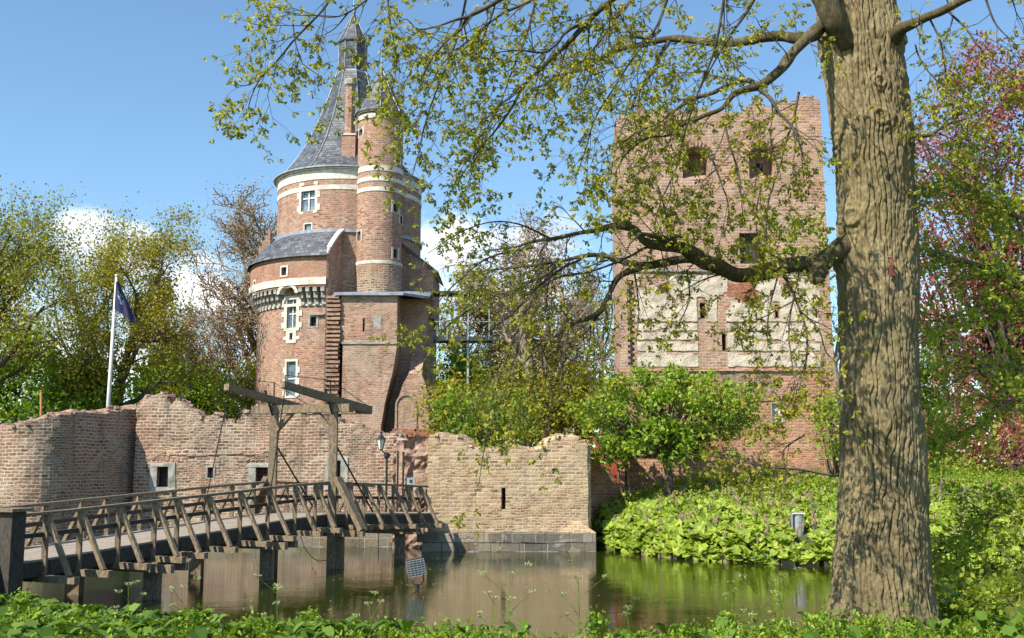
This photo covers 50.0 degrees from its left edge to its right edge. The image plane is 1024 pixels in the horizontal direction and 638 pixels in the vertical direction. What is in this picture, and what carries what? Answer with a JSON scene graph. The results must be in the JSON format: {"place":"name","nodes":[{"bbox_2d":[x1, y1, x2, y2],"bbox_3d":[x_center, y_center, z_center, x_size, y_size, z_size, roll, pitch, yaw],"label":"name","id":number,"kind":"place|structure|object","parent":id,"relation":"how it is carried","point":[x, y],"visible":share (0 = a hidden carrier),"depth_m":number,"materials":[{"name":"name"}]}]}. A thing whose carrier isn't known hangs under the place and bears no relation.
{"place":"outdoors","nodes":[
{"label":"outdoors","id":0,"kind":"place"},
{"bbox_2d":[172,553,824,628],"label":"floating leaves","id":1,"kind":"object","parent":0,"point":[526,586],"visible":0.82,"depth_m":30.26,"materials":[{"name":"green plant"}]},
{"bbox_2d":[0,0,1023,463],"label":"sky","id":2,"kind":"structure","parent":0,"point":[113,97],"materials":[{"name":"blue"}]},
{"bbox_2d":[22,547,1023,637],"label":"water","id":3,"kind":"structure","parent":0,"point":[226,583],"depth_m":29.57,"materials":[{"name":"liquid"}]},
{"bbox_2d":[406,557,426,588],"bbox_3d":[-2.598,7.143,29.802,0.561,1.344,0.504,0,-7,0],"label":"floodlight","id":4,"kind":"object","parent":3,"relation":"in","point":[416,567],"visible":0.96,"depth_m":29.72,"materials":[{"name":"black metal"}]},
{"bbox_2d":[84,464,1022,637],"bbox_3d":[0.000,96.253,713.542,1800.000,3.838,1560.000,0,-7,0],"label":"ground","id":5,"kind":"structure","parent":0,"point":[805,537],"depth_m":38.66,"materials":[{"name":"green plant"}]},
{"bbox_2d":[0,312,114,423],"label":"green tree","id":6,"kind":"object","parent":5,"relation":"on","point":[6,387],"visible":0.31,"depth_m":70.95,"materials":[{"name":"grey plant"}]},
{"bbox_2d":[0,173,126,389],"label":"oak tree","id":7,"kind":"object","parent":5,"relation":"on","point":[10,276],"visible":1,"depth_m":55.84,"materials":[{"name":"green plant"}]},
{"bbox_2d":[0,404,136,545],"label":"ruined bastion","id":8,"kind":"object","parent":5,"relation":"on","point":[69,454],"visible":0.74,"depth_m":42.91,"materials":[{"name":"brick"}]},
{"bbox_2d":[39,390,42,416],"bbox_3d":[-19.933,3.611,46.425,0.149,1.182,0.100,0,-7,0],"label":"wooden stake","id":9,"kind":"object","parent":8,"relation":"on","point":[40,402],"visible":0.78,"depth_m":46.41,"materials":[{"name":"brown wood"}]},
{"bbox_2d":[0,332,138,423],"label":"green tree","id":10,"kind":"object","parent":5,"relation":"on","point":[54,393],"visible":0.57,"depth_m":58.19,"materials":[{"name":"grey plant"}]},
{"bbox_2d":[20,191,182,367],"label":"young tree","id":11,"kind":"object","parent":5,"relation":"on","point":[85,269],"visible":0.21,"depth_m":67.35,"materials":[{"name":"green plant"}]},
{"bbox_2d":[106,274,117,406],"bbox_3d":[-18.352,2.594,50.088,0.322,9.443,0.219,0,-7,0],"label":"flagpole","id":12,"kind":"object","parent":5,"relation":"on","point":[108,401],"visible":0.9,"depth_m":50.16,"materials":[{"name":"white paint"}]},
{"bbox_2d":[114,282,136,323],"bbox_3d":[-17.747,-0.748,50.488,1.036,1.988,0.336,1,-8,-10],"label":"flag","id":13,"kind":"object","parent":12,"relation":"attached to","point":[121,306],"visible":1,"depth_m":50.47,"materials":[{"name":"blue fabric"}]},
{"bbox_2d":[17,200,217,409],"bbox_3d":[-20.679,1.092,59.921,7.787,16.059,10.893,-3,-8,20],"label":"oak tree","id":14,"kind":"object","parent":5,"relation":"on","point":[153,309],"visible":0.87,"depth_m":59.91,"materials":[{"name":"green plant"}]},
{"bbox_2d":[112,580,145,608],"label":"cow parsley","id":15,"kind":"object","parent":5,"relation":"on","point":[128,593],"visible":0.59,"depth_m":14.16,"materials":[{"name":"green plant"}]},
{"bbox_2d":[125,328,216,412],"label":"green tree","id":16,"kind":"object","parent":5,"relation":"on","point":[136,379],"visible":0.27,"depth_m":69.03,"materials":[{"name":"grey plant"}]},
{"bbox_2d":[169,575,200,627],"bbox_3d":[-4.045,3.803,13.366,0.490,1.342,0.466,-7,-10,41],"label":"cow parsley","id":17,"kind":"object","parent":5,"relation":"on","point":[182,588],"visible":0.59,"depth_m":13.43,"materials":[{"name":"green plant"}]},
{"bbox_2d":[148,296,229,387],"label":"bare tree","id":18,"kind":"object","parent":5,"relation":"on","point":[190,357],"visible":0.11,"depth_m":73.66,"materials":[{"name":"plant"}]},
{"bbox_2d":[125,175,276,408],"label":"bare tree","id":19,"kind":"object","parent":5,"relation":"on","point":[244,320],"visible":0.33,"depth_m":78.89,"materials":[{"name":"plant"}]},
{"bbox_2d":[160,349,250,418],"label":"green tree","id":20,"kind":"object","parent":5,"relation":"on","point":[200,395],"visible":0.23,"depth_m":69.87,"materials":[{"name":"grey plant"}]},
{"bbox_2d":[0,375,443,607],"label":"wooden drawbridge","id":21,"kind":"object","parent":5,"relation":"on","point":[153,553],"visible":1,"depth_m":31.12,"materials":[{"name":"brown wood"}]},
{"bbox_2d":[376,432,389,511],"bbox_3d":[-5.045,6.069,42.549,0.561,3.389,0.409,-3,-8,21],"label":"street lantern","id":22,"kind":"object","parent":21,"relation":"attached to","point":[380,439],"visible":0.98,"depth_m":42.59,"materials":[{"name":"black metal"}]},
{"bbox_2d":[396,451,398,511],"bbox_3d":[-4.445,6.398,42.630,0.070,2.559,0.070,0,-7,0],"label":"metal post","id":23,"kind":"object","parent":21,"relation":"attached to","point":[397,478],"visible":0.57,"depth_m":42.65,"materials":[{"name":"black metal"}]},
{"bbox_2d":[402,452,404,511],"bbox_3d":[-4.229,6.421,42.627,0.070,2.511,0.120,0,-7,0],"label":"metal post","id":24,"kind":"object","parent":21,"relation":"attached to","point":[403,454],"visible":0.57,"depth_m":42.62,"materials":[{"name":"black metal"}]},
{"bbox_2d":[407,478,415,514],"bbox_3d":[-3.908,6.855,42.462,0.320,1.409,0.215,0,-7,0],"label":"control box","id":25,"kind":"object","parent":21,"relation":"on","point":[411,481],"visible":0.96,"depth_m":42.43,"materials":[{"name":"metal"}]},
{"bbox_2d":[194,348,255,419],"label":"young tree","id":26,"kind":"object","parent":5,"relation":"on","point":[243,400],"visible":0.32,"depth_m":65.15,"materials":[{"name":"green plant"}]},
{"bbox_2d":[109,391,407,546],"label":"curtain wall","id":27,"kind":"structure","parent":5,"relation":"on","point":[176,441],"depth_m":45.81,"materials":[{"name":"brick"}]},
{"bbox_2d":[149,463,175,491],"bbox_3d":[-14.585,6.645,45.945,1.102,1.243,0.509,0,-7,0],"label":"window","id":28,"kind":"structure","parent":27,"relation":"in","point":[166,474],"depth_m":45.82,"materials":[{"name":"grey stone"}]},
{"bbox_2d":[205,466,214,478],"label":"window","id":29,"kind":"structure","parent":27,"relation":"in","point":[213,475],"depth_m":45.72,"materials":[{"name":"grey stone"}]},
{"bbox_2d":[248,463,267,488],"bbox_3d":[-10.399,6.603,45.815,1.137,1.141,0.431,-1,-7,4],"label":"window","id":30,"kind":"structure","parent":27,"relation":"in","point":[262,468],"depth_m":45.71,"materials":[{"name":"grey stone"}]},
{"bbox_2d":[325,457,347,489],"bbox_3d":[-7.290,6.422,45.726,0.948,1.369,0.449,0,-7,0],"label":"window","id":31,"kind":"structure","parent":27,"relation":"in","point":[342,470],"depth_m":45.58,"materials":[{"name":"grey stone"}]},
{"bbox_2d":[254,574,295,623],"bbox_3d":[-2.701,3.588,12.454,0.577,1.397,0.470,-3,-8,22],"label":"cow parsley","id":32,"kind":"object","parent":5,"relation":"on","point":[275,592],"visible":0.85,"depth_m":12.44,"materials":[{"name":"green plant"}]},
{"bbox_2d":[247,2,443,439],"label":"round castle tower","id":33,"kind":"structure","parent":5,"relation":"on","point":[333,275],"depth_m":62.44,"materials":[{"name":"brick"}]},
{"bbox_2d":[280,265,287,276],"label":"window","id":34,"kind":"structure","parent":33,"relation":"in","point":[285,273],"depth_m":61.87,"materials":[{"name":"stone"}]},
{"bbox_2d":[282,359,299,397],"bbox_3d":[-12.303,3.329,61.355,1.146,2.173,0.210,-4,-8,26],"label":"window","id":35,"kind":"structure","parent":33,"relation":"in","point":[293,370],"depth_m":61.41,"materials":[{"name":"stone"}]},
{"bbox_2d":[281,295,301,330],"bbox_3d":[-12.363,-0.308,61.880,1.425,1.978,0.240,-4,-8,27],"label":"window","id":36,"kind":"structure","parent":33,"relation":"in","point":[294,313],"depth_m":61.93,"materials":[{"name":"stone"}]},
{"bbox_2d":[283,328,299,342],"bbox_3d":[-12.369,0.956,61.689,1.136,0.817,0.188,-4,-8,27],"label":"window","id":37,"kind":"structure","parent":33,"relation":"in","point":[288,340],"depth_m":61.61,"materials":[{"name":"stone"}]},
{"bbox_2d":[303,222,312,229],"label":"window","id":38,"kind":"structure","parent":33,"relation":"in","point":[310,225],"depth_m":63.35,"materials":[{"name":"stone"}]},
{"bbox_2d":[297,181,319,213],"bbox_3d":[-11.757,-7.008,63.606,1.605,1.846,0.220,-3,-8,25],"label":"window","id":39,"kind":"structure","parent":33,"relation":"in","point":[310,198],"depth_m":63.63,"materials":[{"name":"stone"}]},
{"bbox_2d":[308,315,318,327],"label":"window","id":40,"kind":"structure","parent":33,"relation":"in","point":[314,317],"depth_m":61.29,"materials":[{"name":"grey stone"}]},
{"bbox_2d":[352,591,383,633],"bbox_3d":[-1.533,3.623,12.070,0.397,1.299,0.509,-5,-9,34],"label":"cow parsley","id":41,"kind":"object","parent":5,"relation":"on","point":[369,603],"visible":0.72,"depth_m":12.12,"materials":[{"name":"green plant"}]},
{"bbox_2d":[392,434,427,547],"bbox_3d":[-4.039,7.277,44.627,1.535,5.133,1.612,0,-7,0],"label":"broken wall stub","id":42,"kind":"object","parent":5,"relation":"on","point":[415,448],"visible":0.44,"depth_m":44.32,"materials":[{"name":"brick"}]},
{"bbox_2d":[404,362,490,437],"bbox_3d":[-2.968,5.162,53.997,4.747,6.024,4.401,0,-7,0],"label":"shrub","id":43,"kind":"object","parent":5,"relation":"on","point":[422,402],"visible":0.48,"depth_m":53.80,"materials":[{"name":"green plant"}]},
{"bbox_2d":[435,343,513,445],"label":"green tree","id":44,"kind":"object","parent":5,"relation":"on","point":[460,365],"visible":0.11,"depth_m":70.86,"materials":[{"name":"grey plant"}]},
{"bbox_2d":[413,370,552,446],"bbox_3d":[-1.252,5.124,51.713,6.739,5.519,4.058,0,-7,0],"label":"shrub","id":45,"kind":"object","parent":5,"relation":"on","point":[475,421],"visible":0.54,"depth_m":51.45,"materials":[{"name":"green plant"}]},
{"bbox_2d":[433,291,533,430],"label":"steel walkway","id":46,"kind":"structure","parent":5,"relation":"on","point":[466,339],"depth_m":62.39,"materials":[{"name":"grey metal"}]},
{"bbox_2d":[436,253,535,395],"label":"bare tree","id":47,"kind":"object","parent":5,"relation":"on","point":[484,326],"visible":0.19,"depth_m":77.52,"materials":[{"name":"brown wood"}]},
{"bbox_2d":[477,591,516,633],"bbox_3d":[-0.294,3.615,11.842,0.736,1.373,0.339,-4,-8,27],"label":"cow parsley","id":48,"kind":"object","parent":5,"relation":"on","point":[511,599],"visible":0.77,"depth_m":11.89,"materials":[{"name":"green plant"}]},
{"bbox_2d":[469,366,534,445],"bbox_3d":[-0.018,5.559,59.895,5.698,6.935,5.351,0,-7,0],"label":"golden tree","id":49,"kind":"object","parent":5,"relation":"on","point":[497,415],"visible":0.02,"depth_m":59.25,"materials":[{"name":"green plant"}]},
{"bbox_2d":[0,367,1011,471],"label":"distant wood","id":50,"kind":"object","parent":5,"relation":"on","point":[590,441],"depth_m":98.67,"materials":[{"name":"green plant"}]},
{"bbox_2d":[417,432,595,551],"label":"front wall","id":51,"kind":"structure","parent":5,"relation":"on","point":[518,511],"depth_m":42.89,"materials":[{"name":"brick"}]},
{"bbox_2d":[7,581,1006,637],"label":"nettle clumps","id":52,"kind":"object","parent":5,"relation":"on","point":[819,623],"visible":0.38,"depth_m":10.01,"materials":[{"name":"green plant"}]},
{"bbox_2d":[478,562,537,636],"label":"cow parsley","id":53,"kind":"object","parent":5,"relation":"on","point":[510,612],"visible":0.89,"depth_m":11.88,"materials":[{"name":"green plant"}]},
{"bbox_2d":[0,590,1023,637],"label":"dock leaves","id":54,"kind":"object","parent":5,"relation":"on","point":[309,630],"visible":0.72,"depth_m":10.20,"materials":[{"name":"green plant"}]},
{"bbox_2d":[2,599,1023,637],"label":"grass","id":55,"kind":"structure","parent":5,"relation":"on","point":[904,632],"depth_m":10.42,"materials":[{"name":"green plant"}]},
{"bbox_2d":[3,589,1023,637],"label":"bank herbs","id":56,"kind":"object","parent":5,"relation":"on","point":[898,630],"visible":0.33,"depth_m":10.22,"materials":[{"name":"green plant"}]},
{"bbox_2d":[446,229,606,395],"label":"bare tree","id":57,"kind":"object","parent":5,"relation":"on","point":[540,299],"visible":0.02,"depth_m":84.31,"materials":[{"name":"plant"}]},
{"bbox_2d":[476,343,577,446],"bbox_3d":[0.975,4.974,56.462,5.772,7.221,4.905,-2,-8,15],"label":"young tree","id":58,"kind":"object","parent":5,"relation":"on","point":[540,383],"visible":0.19,"depth_m":55.73,"materials":[{"name":"green plant"}]},
{"bbox_2d":[453,204,603,442],"bbox_3d":[0.931,1.072,58.059,8.575,15.427,10.792,3,-8,-22],"label":"bare tree","id":59,"kind":"object","parent":5,"relation":"on","point":[517,259],"visible":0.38,"depth_m":57.69,"materials":[{"name":"brown plant"}]},
{"bbox_2d":[470,245,614,434],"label":"bare tree","id":60,"kind":"object","parent":5,"relation":"on","point":[578,327],"visible":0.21,"depth_m":72.79,"materials":[{"name":"brown plant"}]},
{"bbox_2d":[511,355,583,434],"bbox_3d":[1.682,5.156,58.907,5.306,7.488,5.854,3,-8,-21],"label":"golden tree","id":61,"kind":"object","parent":5,"relation":"on","point":[560,400],"visible":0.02,"depth_m":58.38,"materials":[{"name":"green plant"}]},
{"bbox_2d":[508,335,614,462],"bbox_3d":[2.791,4.641,56.532,6.010,8.010,5.522,1,-8,-7],"label":"young tree","id":62,"kind":"object","parent":5,"relation":"on","point":[583,388],"visible":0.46,"depth_m":55.77,"materials":[{"name":"green plant"}]},
{"bbox_2d":[558,559,607,634],"bbox_3d":[0.744,3.411,11.739,0.420,1.622,0.551,4,-8,-25],"label":"cow parsley","id":63,"kind":"object","parent":5,"relation":"on","point":[565,592],"visible":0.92,"depth_m":11.75,"materials":[{"name":"green plant"}]},
{"bbox_2d":[556,265,613,467],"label":"bare tree","id":64,"kind":"object","parent":5,"relation":"on","point":[600,343],"visible":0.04,"depth_m":82.43,"materials":[{"name":"brown wood"}]},
{"bbox_2d":[591,455,618,533],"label":"sloping wall","id":65,"kind":"structure","parent":5,"relation":"on","point":[604,484],"depth_m":46.33,"materials":[{"name":"brick"}]},
{"bbox_2d":[588,436,616,480],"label":"red timber gate","id":66,"kind":"structure","parent":65,"relation":"attached to","point":[614,473],"depth_m":47.39,"materials":[{"name":"paint"}]},
{"bbox_2d":[202,0,1023,637],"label":"oak tree","id":67,"kind":"object","parent":5,"relation":"on","point":[882,552],"visible":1,"depth_m":11.07,"materials":[{"name":"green plant"}]},
{"bbox_2d":[888,257,894,276],"bbox_3d":[3.954,-0.551,11.419,0.047,0.211,0.084,0,-7,0],"label":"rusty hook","id":68,"kind":"object","parent":67,"relation":"attached to","point":[891,270],"visible":1,"depth_m":11.40,"materials":[{"name":"brown metal"}]},
{"bbox_2d":[622,595,642,634],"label":"cow parsley","id":69,"kind":"object","parent":5,"relation":"on","point":[625,614],"visible":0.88,"depth_m":11.71,"materials":[{"name":"green plant"}]},
{"bbox_2d":[564,356,765,495],"bbox_3d":[6.224,4.511,44.813,8.217,6.086,4.025,0,-7,0],"label":"round bush tree","id":70,"kind":"object","parent":5,"relation":"on","point":[670,439],"visible":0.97,"depth_m":44.21,"materials":[{"name":"green plant"}]},
{"bbox_2d":[612,95,838,499],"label":"square keep","id":71,"kind":"structure","parent":5,"relation":"on","point":[691,352],"depth_m":48.60,"materials":[{"name":"brick"}]},
{"bbox_2d":[772,404,782,420],"bbox_3d":[11.603,4.098,48.040,0.524,0.781,0.058,0,-7,-3],"label":"blocked window","id":72,"kind":"structure","parent":71,"relation":"in","point":[774,407],"depth_m":48.03,"materials":[{"name":"stone"}]},
{"bbox_2d":[723,580,756,632],"bbox_3d":[2.369,3.339,11.474,0.344,1.189,0.539,0,-7,0],"label":"cow parsley","id":73,"kind":"object","parent":5,"relation":"on","point":[734,590],"visible":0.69,"depth_m":11.48,"materials":[{"name":"green plant"}]},
{"bbox_2d":[738,552,782,635],"bbox_3d":[2.616,3.167,11.438,0.399,1.451,0.408,-4,-9,30],"label":"cow parsley","id":74,"kind":"object","parent":5,"relation":"on","point":[744,575],"visible":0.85,"depth_m":11.51,"materials":[{"name":"green plant"}]},
{"bbox_2d":[767,567,802,636],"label":"cow parsley","id":75,"kind":"object","parent":5,"relation":"on","point":[773,581],"visible":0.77,"depth_m":11.69,"materials":[{"name":"green plant"}]},
{"bbox_2d":[788,513,804,535],"bbox_3d":[10.031,7.303,38.613,0.470,0.975,0.530,0,-7,0],"label":"grey cabinet","id":76,"kind":"object","parent":5,"relation":"on","point":[796,520],"visible":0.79,"depth_m":38.43,"materials":[{"name":"metal"}]},
{"bbox_2d":[591,473,1023,569],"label":"butterbur leaves","id":77,"kind":"object","parent":5,"relation":"on","point":[676,529],"visible":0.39,"depth_m":39.67,"materials":[{"name":"green plant"}]},
{"bbox_2d":[591,465,1023,547],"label":"slope herbs","id":78,"kind":"object","parent":5,"relation":"on","point":[954,476],"visible":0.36,"depth_m":43.18,"materials":[{"name":"green plant"}]},
{"bbox_2d":[611,474,1023,545],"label":"butterbur flower spikes","id":79,"kind":"object","parent":5,"relation":"on","point":[806,495],"visible":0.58,"depth_m":41.22,"materials":[{"name":"plant"}]},
{"bbox_2d":[798,379,839,478],"bbox_3d":[13.479,4.768,44.868,3.287,4.828,2.763,0,-7,0],"label":"shrub","id":80,"kind":"object","parent":5,"relation":"on","point":[833,448],"visible":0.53,"depth_m":44.87,"materials":[{"name":"green plant"}]},
{"bbox_2d":[620,548,1021,569],"bbox_3d":[12.743,8.415,36.999,19.689,0.836,3.322,-3,-8,22],"label":"revetment","id":81,"kind":"object","parent":5,"relation":"on","point":[791,562],"visible":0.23,"depth_m":36.76,"materials":[{"name":"brown wood"}]},
{"bbox_2d":[829,239,839,422],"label":"bare tree","id":82,"kind":"object","parent":5,"relation":"on","point":[836,357],"visible":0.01,"depth_m":85.24,"materials":[{"name":"grey plant"}]},
{"bbox_2d":[657,473,1023,487],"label":"bank top herbs","id":83,"kind":"object","parent":5,"relation":"on","point":[972,480],"visible":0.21,"depth_m":44.25,"materials":[{"name":"green plant"}]},
{"bbox_2d":[920,335,964,456],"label":"green tree","id":84,"kind":"object","parent":5,"relation":"on","point":[925,375],"visible":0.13,"depth_m":66.18,"materials":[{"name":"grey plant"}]},
{"bbox_2d":[937,579,957,625],"bbox_3d":[4.597,3.054,11.615,0.293,0.599,0.372,-6,-10,40],"label":"cow parsley","id":85,"kind":"object","parent":5,"relation":"on","point":[941,605],"visible":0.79,"depth_m":11.58,"materials":[{"name":"green plant"}]},
{"bbox_2d":[928,441,1001,475],"bbox_3d":[18.210,6.557,45.889,4.857,2.922,3.452,0,-7,0],"label":"hedge shrub","id":86,"kind":"object","parent":5,"relation":"on","point":[958,467],"visible":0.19,"depth_m":45.66,"materials":[{"name":"green plant"}]},
{"bbox_2d":[911,25,1023,476],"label":"copper beech","id":87,"kind":"object","parent":5,"relation":"on","point":[1009,253],"visible":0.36,"depth_m":52.45,"materials":[{"name":"red plant"}]},
{"bbox_2d":[914,83,1023,623],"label":"beech tree","id":88,"kind":"object","parent":5,"relation":"on","point":[967,540],"visible":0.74,"depth_m":12.86,"materials":[{"name":"green plant"}]},
{"bbox_2d":[918,252,1019,449],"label":"bare tree","id":89,"kind":"object","parent":5,"relation":"on","point":[951,356],"visible":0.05,"depth_m":74.98,"materials":[{"name":"grey plant"}]},
{"bbox_2d":[922,390,1023,477],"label":"copper shrub","id":90,"kind":"object","parent":5,"relation":"on","point":[1012,453],"visible":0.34,"depth_m":48.39,"materials":[{"name":"red plant"}]}
]}

